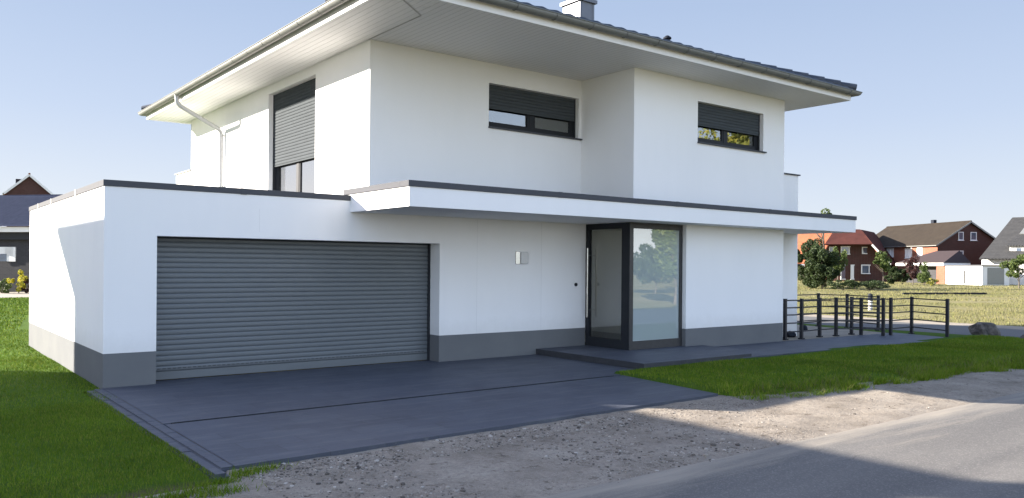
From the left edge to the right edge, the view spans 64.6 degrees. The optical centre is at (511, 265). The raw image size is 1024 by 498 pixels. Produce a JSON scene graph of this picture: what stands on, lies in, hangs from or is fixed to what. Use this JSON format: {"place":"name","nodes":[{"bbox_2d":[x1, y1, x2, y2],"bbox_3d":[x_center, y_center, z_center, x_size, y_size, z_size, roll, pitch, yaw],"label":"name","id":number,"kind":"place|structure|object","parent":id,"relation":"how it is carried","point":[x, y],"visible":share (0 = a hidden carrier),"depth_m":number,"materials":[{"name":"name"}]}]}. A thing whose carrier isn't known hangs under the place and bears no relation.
{"place":"outdoors","nodes":[
{"label":"outdoors","id":0,"kind":"place"},
{"bbox_2d":[0,297,28,330],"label":"lawn","id":1,"kind":"structure","parent":0,"point":[24,324],"depth_m":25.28,"materials":[{"name":"plant"}]},
{"bbox_2d":[0,292,28,297],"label":"back street","id":2,"kind":"structure","parent":0,"point":[16,294],"depth_m":43.77,"materials":[{"name":"grey concrete"}]},
{"bbox_2d":[9,330,28,342],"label":"lawn","id":3,"kind":"structure","parent":0,"point":[19,331],"depth_m":19.78,"materials":[{"name":"plant"}]},
{"bbox_2d":[0,329,43,357],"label":"grass","id":4,"kind":"structure","parent":0,"point":[14,353],"depth_m":17.19,"materials":[{"name":"green plant"}]},
{"bbox_2d":[2,173,52,226],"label":"gable house","id":5,"kind":"structure","parent":0,"point":[29,184],"depth_m":82.92,"materials":[{"name":"red brick"}]},
{"bbox_2d":[0,331,116,409],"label":"lawn","id":6,"kind":"structure","parent":0,"point":[25,372],"depth_m":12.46,"materials":[{"name":"plant"}]},
{"bbox_2d":[0,357,217,497],"bbox_3d":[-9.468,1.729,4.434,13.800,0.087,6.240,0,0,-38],"label":"lawn","id":7,"kind":"structure","parent":0,"point":[167,487],"depth_m":7.18,"materials":[{"name":"plant"}]},
{"bbox_2d":[103,354,717,468],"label":"driveway","id":8,"kind":"structure","parent":0,"point":[271,438],"depth_m":10.35,"materials":[{"name":"concrete"}]},
{"bbox_2d":[171,375,613,423],"bbox_3d":[-1.029,1.765,10.890,6.770,0.053,0.058,0,0,-38],"label":"slot drain","id":9,"kind":"object","parent":8,"relation":"on","point":[377,401],"visible":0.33,"depth_m":10.32,"materials":[{"name":"metal"}]},
{"bbox_2d":[536,345,751,368],"bbox_3d":[2.714,1.742,15.867,3.460,0.160,2.960,0,0,-38],"label":"entrance step","id":10,"kind":"object","parent":8,"relation":"on","point":[656,357],"visible":0.67,"depth_m":15.17,"materials":[{"name":"concrete"}]},
{"bbox_2d":[0,0,1023,264],"label":"sky","id":11,"kind":"structure","parent":0,"point":[935,129],"materials":[{"name":"blue"}]},
{"bbox_2d":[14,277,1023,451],"bbox_3d":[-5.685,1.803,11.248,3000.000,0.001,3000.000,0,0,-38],"label":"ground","id":12,"kind":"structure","parent":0,"point":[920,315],"depth_m":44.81,"materials":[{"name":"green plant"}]},
{"bbox_2d":[0,279,14,292],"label":"garden shrub","id":13,"kind":"object","parent":12,"relation":"on","point":[5,288],"visible":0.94,"depth_m":45.46,"materials":[{"name":"green plant"}]},
{"bbox_2d":[6,269,27,292],"bbox_3d":[-27.727,0.934,45.510,0.955,1.437,0.988,0,0,-3],"label":"garden shrub","id":14,"kind":"object","parent":12,"relation":"on","point":[20,282],"visible":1,"depth_m":45.35,"materials":[{"name":"yellow plant"}]},
{"bbox_2d":[21,279,28,292],"bbox_3d":[-27.550,1.183,46.003,0.776,0.943,0.532,0,0,-38],"label":"garden shrub","id":15,"kind":"object","parent":12,"relation":"on","point":[27,289],"visible":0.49,"depth_m":45.88,"materials":[{"name":"purple plant"}]},
{"bbox_2d":[0,194,62,291],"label":"bungalow","id":16,"kind":"object","parent":12,"relation":"on","point":[14,245],"visible":0.28,"depth_m":48.69,"materials":[{"name":"brick"}]},
{"bbox_2d":[0,247,12,255],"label":"window","id":17,"kind":"structure","parent":16,"relation":"in","point":[3,250],"depth_m":48.69,"materials":[{"name":"white paint"}]},
{"bbox_2d":[6,247,15,260],"bbox_3d":[-30.148,-0.682,48.679,0.750,0.870,0.060,0,0,13],"label":"window","id":18,"kind":"structure","parent":16,"relation":"in","point":[9,258],"depth_m":48.59,"materials":[{"name":"white paint"}]},
{"bbox_2d":[86,389,233,481],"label":"kerb","id":19,"kind":"structure","parent":12,"relation":"on","point":[213,463],"depth_m":8.18,"materials":[{"name":"concrete"}]},
{"bbox_2d":[29,0,862,393],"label":"villa","id":20,"kind":"object","parent":12,"relation":"on","point":[361,182],"visible":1,"depth_m":15.03,"materials":[{"name":"white paint"}]},
{"bbox_2d":[156,236,430,379],"bbox_3d":[-3.441,0.603,13.436,5.019,2.237,0.110,0,0,-38],"label":"garage door","id":21,"kind":"structure","parent":20,"relation":"in","point":[225,306],"depth_m":13.21,"materials":[{"name":"grey metal"}]},
{"bbox_2d":[273,78,315,192],"bbox_3d":[-4.433,-2.361,16.777,0.125,2.706,2.436,0,0,-38],"label":"window","id":22,"kind":"structure","parent":20,"relation":"in","point":[293,108],"depth_m":16.80,"materials":[{"name":"paint"}]},
{"bbox_2d":[488,84,582,139],"bbox_3d":[0.258,-3.019,16.484,2.435,1.143,0.830,0,0,-38],"label":"window","id":23,"kind":"structure","parent":20,"relation":"in","point":[510,109],"depth_m":16.46,"materials":[{"name":"paint"}]},
{"bbox_2d":[585,222,629,349],"bbox_3d":[1.903,0.404,16.306,0.191,2.500,1.235,0,0,-38],"label":"entrance door","id":24,"kind":"structure","parent":20,"relation":"in","point":[623,344],"depth_m":16.12,"materials":[{"name":"paint"}]},
{"bbox_2d":[697,103,766,152],"bbox_3d":[4.562,-2.952,17.895,2.393,1.158,0.830,0,0,-38],"label":"window","id":25,"kind":"structure","parent":20,"relation":"in","point":[717,126],"depth_m":17.83,"materials":[{"name":"paint"}]},
{"bbox_2d":[797,238,824,287],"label":"bush","id":26,"kind":"object","parent":12,"relation":"on","point":[805,247],"visible":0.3,"depth_m":73.41,"materials":[{"name":"green plant"}]},
{"bbox_2d":[804,242,840,288],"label":"bush","id":27,"kind":"object","parent":12,"relation":"on","point":[814,270],"visible":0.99,"depth_m":71.47,"materials":[{"name":"green plant"}]},
{"bbox_2d":[817,208,831,287],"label":"tall tree","id":28,"kind":"object","parent":12,"relation":"on","point":[822,234],"visible":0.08,"depth_m":76.83,"materials":[{"name":"green plant"}]},
{"bbox_2d":[831,246,847,278],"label":"slim tree","id":29,"kind":"object","parent":12,"relation":"on","point":[841,265],"visible":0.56,"depth_m":77.71,"materials":[{"name":"green plant"}]},
{"bbox_2d":[827,279,855,289],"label":"bush","id":30,"kind":"object","parent":12,"relation":"on","point":[837,286],"visible":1,"depth_m":67.92,"materials":[{"name":"green plant"}]},
{"bbox_2d":[840,281,869,289],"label":"bush","id":31,"kind":"object","parent":12,"relation":"on","point":[856,286],"visible":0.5,"depth_m":69.72,"materials":[{"name":"green plant"}]},
{"bbox_2d":[852,280,887,289],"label":"bush","id":32,"kind":"object","parent":12,"relation":"on","point":[872,285],"visible":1,"depth_m":67.78,"materials":[{"name":"green plant"}]},
{"bbox_2d":[868,293,872,309],"bbox_3d":[15.925,1.611,36.000,0.212,0.740,0.212,0,0,-38],"label":"marker post","id":33,"kind":"object","parent":12,"relation":"on","point":[869,294],"visible":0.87,"depth_m":35.92,"materials":[{"name":"white paint"}]},
{"bbox_2d":[861,279,890,288],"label":"bush","id":34,"kind":"object","parent":12,"relation":"on","point":[880,284],"visible":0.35,"depth_m":69.83,"materials":[{"name":"green plant"}]},
{"bbox_2d":[873,251,891,281],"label":"slim tree","id":35,"kind":"object","parent":12,"relation":"on","point":[883,262],"visible":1,"depth_m":77.77,"materials":[{"name":"green plant"}]},
{"bbox_2d":[884,266,903,283],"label":"hedge bush","id":36,"kind":"object","parent":12,"relation":"on","point":[893,273],"visible":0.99,"depth_m":95.67,"materials":[{"name":"green plant"}]},
{"bbox_2d":[896,268,911,283],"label":"hedge bush","id":37,"kind":"object","parent":12,"relation":"on","point":[906,277],"visible":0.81,"depth_m":95.61,"materials":[{"name":"green plant"}]},
{"bbox_2d":[903,255,921,284],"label":"purple shrub","id":38,"kind":"object","parent":12,"relation":"on","point":[915,270],"visible":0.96,"depth_m":93.58,"materials":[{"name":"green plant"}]},
{"bbox_2d":[916,262,930,285],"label":"conifer","id":39,"kind":"object","parent":12,"relation":"on","point":[923,276],"visible":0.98,"depth_m":89.75,"materials":[{"name":"green plant"}]},
{"bbox_2d":[926,278,938,285],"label":"shrub","id":40,"kind":"object","parent":12,"relation":"on","point":[933,281],"visible":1,"depth_m":88.81,"materials":[{"name":"yellow plant"}]},
{"bbox_2d":[871,220,994,280],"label":"brick house","id":41,"kind":"structure","parent":12,"relation":"on","point":[970,241],"depth_m":113.79,"materials":[{"name":"brown brick"}]},
{"bbox_2d":[887,248,893,256],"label":"window","id":42,"kind":"structure","parent":41,"relation":"in","point":[891,251],"depth_m":120.62,"materials":[{"name":"grey glass"}]},
{"bbox_2d":[904,248,911,258],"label":"window","id":43,"kind":"structure","parent":41,"relation":"in","point":[908,251],"depth_m":116.83,"materials":[{"name":"white glass"}]},
{"bbox_2d":[917,248,922,255],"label":"window","id":44,"kind":"structure","parent":41,"relation":"in","point":[919,250],"depth_m":114.48,"materials":[{"name":"white paint"}]},
{"bbox_2d":[958,232,963,240],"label":"window","id":45,"kind":"structure","parent":41,"relation":"in","point":[960,234],"depth_m":111.61,"materials":[{"name":"white paint"}]},
{"bbox_2d":[970,232,977,240],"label":"window","id":46,"kind":"structure","parent":41,"relation":"in","point":[973,235],"depth_m":111.96,"materials":[{"name":"white paint"}]},
{"bbox_2d":[896,251,970,283],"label":"garage wing","id":47,"kind":"structure","parent":12,"relation":"on","point":[936,261],"depth_m":101.82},
{"bbox_2d":[903,292,986,294],"bbox_3d":[31.579,2.039,58.998,7.481,0.158,0.232,0,0,-16],"label":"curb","id":48,"kind":"object","parent":12,"relation":"on","point":[945,293],"visible":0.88,"depth_m":58.92,"materials":[{"name":"concrete"}]},
{"bbox_2d":[944,265,1008,284],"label":"garage","id":49,"kind":"structure","parent":12,"relation":"on","point":[976,274],"depth_m":94.87,"materials":[{"name":"white paint"}]},
{"bbox_2d":[968,322,1000,335],"bbox_3d":[12.712,1.780,21.764,0.724,0.525,0.640,0,0,-13],"label":"rock","id":50,"kind":"object","parent":12,"relation":"on","point":[985,328],"visible":0.64,"depth_m":21.56,"materials":[{"name":"grey stone"}]},
{"bbox_2d":[999,254,1023,287],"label":"leafy tree","id":51,"kind":"object","parent":12,"relation":"on","point":[1014,265],"visible":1,"depth_m":79.94,"materials":[{"name":"green plant"}]},
{"bbox_2d":[138,368,1023,497],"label":"gravel shoulder","id":52,"kind":"object","parent":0,"point":[507,469],"visible":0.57,"depth_m":8.07,"materials":[{"name":"grey gravel"}]},
{"bbox_2d":[106,459,297,497],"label":"grass","id":53,"kind":"structure","parent":52,"relation":"on","point":[205,486],"depth_m":6.32,"materials":[{"name":"green plant"}]},
{"bbox_2d":[838,361,1023,390],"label":"grass","id":54,"kind":"structure","parent":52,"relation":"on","point":[944,376],"depth_m":13.21,"materials":[{"name":"green plant"}]},
{"bbox_2d":[541,392,1023,497],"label":"road","id":55,"kind":"structure","parent":0,"point":[974,450],"depth_m":7.33,"materials":[{"name":"grey asphalt"}]},
{"bbox_2d":[614,334,1023,400],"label":"lawn","id":56,"kind":"structure","parent":0,"point":[675,382],"depth_m":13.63,"materials":[{"name":"plant"}]},
{"bbox_2d":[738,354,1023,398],"bbox_3d":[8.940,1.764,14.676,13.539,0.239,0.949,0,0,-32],"label":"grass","id":57,"kind":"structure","parent":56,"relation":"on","point":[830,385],"depth_m":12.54,"materials":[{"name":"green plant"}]},
{"bbox_2d":[716,333,943,357],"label":"path","id":58,"kind":"structure","parent":0,"point":[767,349],"depth_m":18.30,"materials":[{"name":"concrete"}]},
{"bbox_2d":[783,325,880,340],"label":"terrace","id":59,"kind":"structure","parent":0,"point":[825,334],"depth_m":21.79,"materials":[{"name":"grey concrete"}]},
{"bbox_2d":[787,332,795,336],"bbox_3d":[7.079,1.751,20.517,0.266,0.189,0.230,0,0,-22],"label":"stone","id":60,"kind":"object","parent":59,"relation":"on","point":[791,334],"visible":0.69,"depth_m":20.45,"materials":[{"name":"stone"}]},
{"bbox_2d":[783,297,884,339],"bbox_3d":[7.978,1.317,20.463,3.250,0.997,0.684,0,0,-21],"label":"railing","id":61,"kind":"object","parent":59,"relation":"on","point":[820,313],"visible":0.94,"depth_m":20.73,"materials":[{"name":"black metal"}]},
{"bbox_2d":[797,293,880,330],"bbox_3d":[8.566,1.322,23.473,3.553,0.997,1.754,0,0,-4],"label":"railing","id":62,"kind":"object","parent":59,"relation":"on","point":[877,316],"visible":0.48,"depth_m":23.85,"materials":[{"name":"black metal"}]},
{"bbox_2d":[848,297,949,336],"bbox_3d":[10.007,1.334,20.974,1.973,0.997,1.471,0,0,-12],"label":"railing","id":63,"kind":"object","parent":59,"relation":"on","point":[911,319],"visible":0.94,"depth_m":21.20,"materials":[{"name":"black metal"}]},
{"bbox_2d":[798,229,895,281],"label":"red brick house","id":64,"kind":"structure","parent":0,"point":[861,251],"depth_m":115.80,"materials":[{"name":"brown brick"}]},
{"bbox_2d":[841,246,850,254],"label":"window","id":65,"kind":"structure","parent":64,"relation":"in","point":[847,248],"depth_m":116.00,"materials":[{"name":"white paint"}]},
{"bbox_2d":[850,265,854,279],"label":"door","id":66,"kind":"structure","parent":64,"relation":"in","point":[852,266],"depth_m":115.81,"materials":[{"name":"white paint"}]},
{"bbox_2d":[862,247,867,253],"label":"window","id":67,"kind":"structure","parent":64,"relation":"in","point":[864,249],"depth_m":115.21,"materials":[{"name":"white paint"}]},
{"bbox_2d":[861,265,870,273],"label":"window","id":68,"kind":"structure","parent":64,"relation":"in","point":[865,269],"depth_m":115.04,"materials":[{"name":"white paint"}]},
{"bbox_2d":[797,323,899,332],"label":"lawn","id":69,"kind":"structure","parent":0,"point":[886,331],"depth_m":24.35,"materials":[{"name":"plant"}]},
{"bbox_2d":[797,316,1023,337],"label":"side road","id":70,"kind":"structure","parent":0,"point":[960,330],"depth_m":24.98,"materials":[{"name":"grey asphalt"}]},
{"bbox_2d":[797,300,1023,326],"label":"grass","id":71,"kind":"structure","parent":0,"point":[963,318],"depth_m":34.40,"materials":[{"name":"green plant"}]},
{"bbox_2d":[797,287,1023,302],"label":"grass","id":72,"kind":"structure","parent":0,"point":[909,295],"depth_m":57.27,"materials":[{"name":"green plant"}]},
{"bbox_2d":[797,313,1023,329],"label":"road verge","id":73,"kind":"structure","parent":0,"point":[940,323],"depth_m":27.22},
{"bbox_2d":[797,281,1023,289],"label":"grass","id":74,"kind":"structure","parent":0,"point":[937,287],"depth_m":83.79,"materials":[{"name":"green plant"}]},
{"bbox_2d":[893,331,963,336],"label":"lawn","id":75,"kind":"structure","parent":0,"point":[929,334],"depth_m":22.11,"materials":[{"name":"plant"}]},
{"bbox_2d":[979,217,1023,284],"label":"grey roof house","id":76,"kind":"structure","parent":0,"point":[1007,244],"depth_m":99.16,"materials":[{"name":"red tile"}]}
]}

